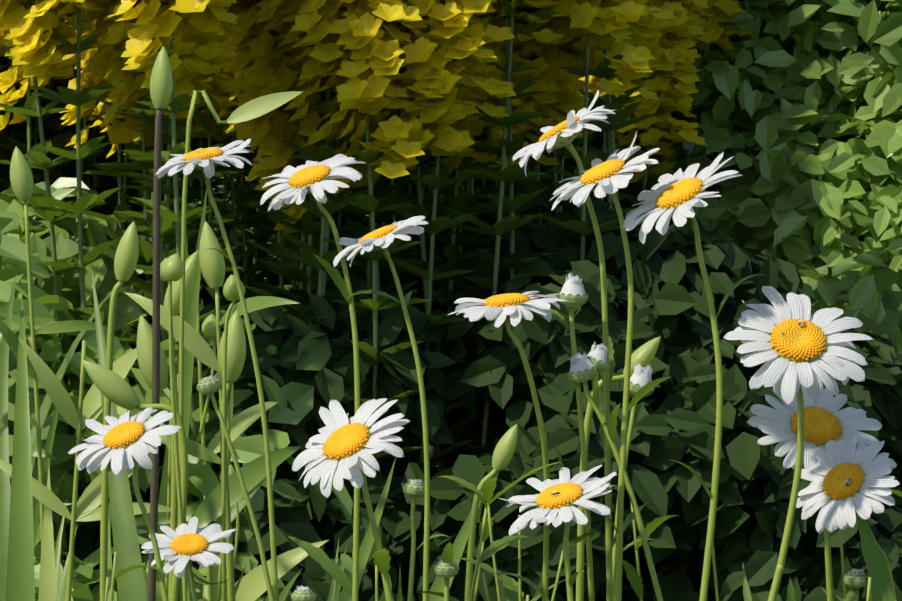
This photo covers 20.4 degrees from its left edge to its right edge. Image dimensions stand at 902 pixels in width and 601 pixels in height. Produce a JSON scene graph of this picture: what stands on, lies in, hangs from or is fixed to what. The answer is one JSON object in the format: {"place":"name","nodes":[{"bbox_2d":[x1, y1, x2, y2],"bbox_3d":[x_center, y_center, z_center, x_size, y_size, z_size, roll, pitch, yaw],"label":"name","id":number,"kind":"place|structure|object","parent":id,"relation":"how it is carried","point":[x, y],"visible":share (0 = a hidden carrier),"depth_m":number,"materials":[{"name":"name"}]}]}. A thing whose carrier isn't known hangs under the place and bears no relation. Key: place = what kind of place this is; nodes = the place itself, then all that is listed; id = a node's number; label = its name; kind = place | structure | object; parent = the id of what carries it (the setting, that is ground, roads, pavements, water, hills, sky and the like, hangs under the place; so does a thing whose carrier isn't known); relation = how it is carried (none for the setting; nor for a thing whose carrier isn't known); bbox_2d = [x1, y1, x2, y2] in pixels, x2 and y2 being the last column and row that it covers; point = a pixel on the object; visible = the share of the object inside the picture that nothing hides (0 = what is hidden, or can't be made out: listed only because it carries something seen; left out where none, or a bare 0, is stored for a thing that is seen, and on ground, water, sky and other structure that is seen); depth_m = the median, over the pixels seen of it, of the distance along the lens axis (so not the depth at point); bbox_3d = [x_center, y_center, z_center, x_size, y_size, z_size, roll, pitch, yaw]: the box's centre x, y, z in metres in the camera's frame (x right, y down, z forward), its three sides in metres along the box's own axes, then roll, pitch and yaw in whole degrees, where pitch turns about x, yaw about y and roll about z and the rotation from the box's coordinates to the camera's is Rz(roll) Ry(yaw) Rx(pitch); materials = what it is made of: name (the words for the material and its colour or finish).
{"place":"outdoors","nodes":[
{"label":"outdoors","id":0,"kind":"place"},
{"label":"ground","id":1,"kind":"structure","parent":0,"visible":0},
{"bbox_2d":[68,407,180,600],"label":"daisy flower","id":2,"kind":"object","parent":1,"relation":"on","point":[125,440],"visible":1,"depth_m":0.89,"materials":[{"name":"white plant"}]},
{"bbox_2d":[141,516,236,600],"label":"daisy flower","id":3,"kind":"object","parent":1,"relation":"on","point":[181,546],"visible":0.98,"depth_m":1.04,"materials":[{"name":"white plant"}]},
{"bbox_2d":[117,145,275,258],"bbox_3d":[-0.179,-0.967,9.101,2.567,3.126,2.398,0,0,-1],"label":"hedge","id":4,"kind":"object","parent":1,"relation":"on","point":[215,190],"depth_m":8.39,"materials":[{"name":"green plant"}]},
{"bbox_2d":[0,177,419,600],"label":"bush","id":5,"kind":"object","parent":1,"relation":"on","point":[47,310],"visible":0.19,"depth_m":2.48,"materials":[{"name":"green plant"}]},
{"bbox_2d":[155,139,278,600],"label":"daisy flower","id":6,"kind":"object","parent":1,"relation":"on","point":[207,160],"visible":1,"depth_m":1.06,"materials":[{"name":"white plant"}]},
{"bbox_2d":[196,375,274,600],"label":"flower bud","id":7,"kind":"object","parent":1,"relation":"on","point":[211,385],"visible":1,"depth_m":1.02,"materials":[{"name":"green plant"}]},
{"bbox_2d":[127,176,384,285],"bbox_3d":[-0.093,0.041,6.122,3.006,1.080,1.879,0,0,-1],"label":"bush","id":8,"kind":"object","parent":1,"relation":"on","point":[239,243],"visible":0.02,"depth_m":5.80,"materials":[{"name":"green plant"}]},
{"bbox_2d":[291,585,315,600],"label":"flower bud","id":9,"kind":"object","parent":1,"relation":"on","point":[301,593],"visible":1,"depth_m":0.91,"materials":[{"name":"green plant"}]},
{"bbox_2d":[260,154,364,600],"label":"daisy flower","id":10,"kind":"object","parent":1,"relation":"on","point":[301,181],"visible":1,"depth_m":0.98,"materials":[{"name":"white plant"}]},
{"bbox_2d":[0,46,660,600],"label":"plants","id":11,"kind":"object","parent":1,"relation":"on","point":[28,502],"visible":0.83,"depth_m":1.36,"materials":[{"name":"green plant"}]},
{"bbox_2d":[292,398,409,600],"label":"daisy flower","id":12,"kind":"object","parent":1,"relation":"on","point":[341,446],"visible":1,"depth_m":0.89,"materials":[{"name":"white plant"}]},
{"bbox_2d":[0,0,751,600],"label":"loosestrife plants","id":13,"kind":"object","parent":1,"relation":"on","point":[438,114],"visible":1,"depth_m":2.64,"materials":[{"name":"green plant"}]},
{"bbox_2d":[333,216,429,600],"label":"daisy flower","id":14,"kind":"object","parent":1,"relation":"on","point":[383,238],"visible":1,"depth_m":0.97,"materials":[{"name":"white plant"}]},
{"bbox_2d":[403,479,448,600],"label":"flower bud","id":15,"kind":"object","parent":1,"relation":"on","point":[414,489],"visible":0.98,"depth_m":1.00,"materials":[{"name":"green plant"}]},
{"bbox_2d":[434,542,459,600],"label":"flower bud","id":16,"kind":"object","parent":1,"relation":"on","point":[446,567],"visible":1,"depth_m":0.89,"materials":[{"name":"green plant"}]},
{"bbox_2d":[10,181,901,600],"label":"dark bush","id":17,"kind":"object","parent":1,"relation":"on","point":[674,419],"visible":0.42,"depth_m":2.55,"materials":[{"name":"green plant"}]},
{"bbox_2d":[105,462,901,600],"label":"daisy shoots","id":18,"kind":"object","parent":1,"relation":"on","point":[512,589],"visible":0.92,"depth_m":0.96,"materials":[{"name":"green plant"}]},
{"bbox_2d":[448,291,566,600],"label":"daisy flower","id":19,"kind":"object","parent":1,"relation":"on","point":[509,309],"visible":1,"depth_m":0.90,"materials":[{"name":"white plant"}]},
{"bbox_2d":[499,465,616,600],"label":"daisy flower","id":20,"kind":"object","parent":1,"relation":"on","point":[564,504],"visible":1,"depth_m":0.89,"materials":[{"name":"white plant"}]},
{"bbox_2d":[549,273,594,600],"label":"flower bud","id":21,"kind":"object","parent":1,"relation":"on","point":[573,293],"visible":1,"depth_m":0.91,"materials":[{"name":"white plant"}]},
{"bbox_2d":[512,90,647,600],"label":"daisy flower","id":22,"kind":"object","parent":1,"relation":"on","point":[566,132],"visible":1,"depth_m":0.92,"materials":[{"name":"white plant"}]},
{"bbox_2d":[379,565,826,600],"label":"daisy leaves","id":23,"kind":"object","parent":1,"relation":"on","point":[790,593],"visible":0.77,"depth_m":0.99,"materials":[{"name":"green plant"}]},
{"bbox_2d":[549,131,670,600],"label":"daisy flower","id":24,"kind":"object","parent":1,"relation":"on","point":[610,176],"visible":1,"depth_m":0.90,"materials":[{"name":"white plant"}]},
{"bbox_2d":[567,353,662,600],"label":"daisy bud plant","id":25,"kind":"object","parent":1,"relation":"on","point":[583,369],"visible":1,"depth_m":0.90,"materials":[{"name":"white plant"}]},
{"bbox_2d":[586,342,608,425],"bbox_3d":[0.053,0.030,0.904,0.010,0.030,0.010,0,0,17],"label":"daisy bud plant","id":26,"kind":"object","parent":25,"relation":"attached to","point":[597,355],"visible":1,"depth_m":0.90,"materials":[{"name":"white plant"}]},
{"bbox_2d":[612,364,654,600],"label":"flower bud","id":27,"kind":"object","parent":1,"relation":"on","point":[641,378],"visible":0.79,"depth_m":0.99,"materials":[{"name":"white plant"}]},
{"bbox_2d":[469,0,901,407],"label":"shrub","id":28,"kind":"object","parent":1,"relation":"on","point":[822,78],"visible":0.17,"depth_m":3.63,"materials":[{"name":"green plant"}]},
{"bbox_2d":[623,152,763,600],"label":"daisy flower","id":29,"kind":"object","parent":1,"relation":"on","point":[678,195],"visible":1,"depth_m":0.89,"materials":[{"name":"white plant"}]},
{"bbox_2d":[626,142,901,592],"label":"shrub","id":30,"kind":"object","parent":1,"relation":"on","point":[868,287],"visible":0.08,"depth_m":3.42,"materials":[{"name":"green plant"}]},
{"bbox_2d":[723,286,872,600],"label":"daisy flower","id":31,"kind":"object","parent":1,"relation":"on","point":[813,353],"visible":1,"depth_m":0.88,"materials":[{"name":"white plant"}]},
{"bbox_2d":[747,385,882,600],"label":"daisy flower","id":32,"kind":"object","parent":1,"relation":"on","point":[825,420],"visible":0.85,"depth_m":0.93,"materials":[{"name":"white plant"}]},
{"bbox_2d":[796,435,899,536],"bbox_3d":[0.168,0.280,0.901,0.087,0.463,0.033,0,0,-7],"label":"daisy flower","id":33,"kind":"object","parent":1,"relation":"on","point":[831,493],"visible":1,"depth_m":0.89,"materials":[{"name":"white plant"}]},
{"bbox_2d":[844,565,867,600],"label":"flower bud","id":34,"kind":"object","parent":1,"relation":"on","point":[855,579],"visible":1,"depth_m":0.90,"materials":[{"name":"green plant"}]},
{"bbox_2d":[858,515,896,600],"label":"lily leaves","id":35,"kind":"object","parent":1,"relation":"on","point":[879,571],"visible":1,"depth_m":0.90,"materials":[{"name":"green plant"}]}
]}

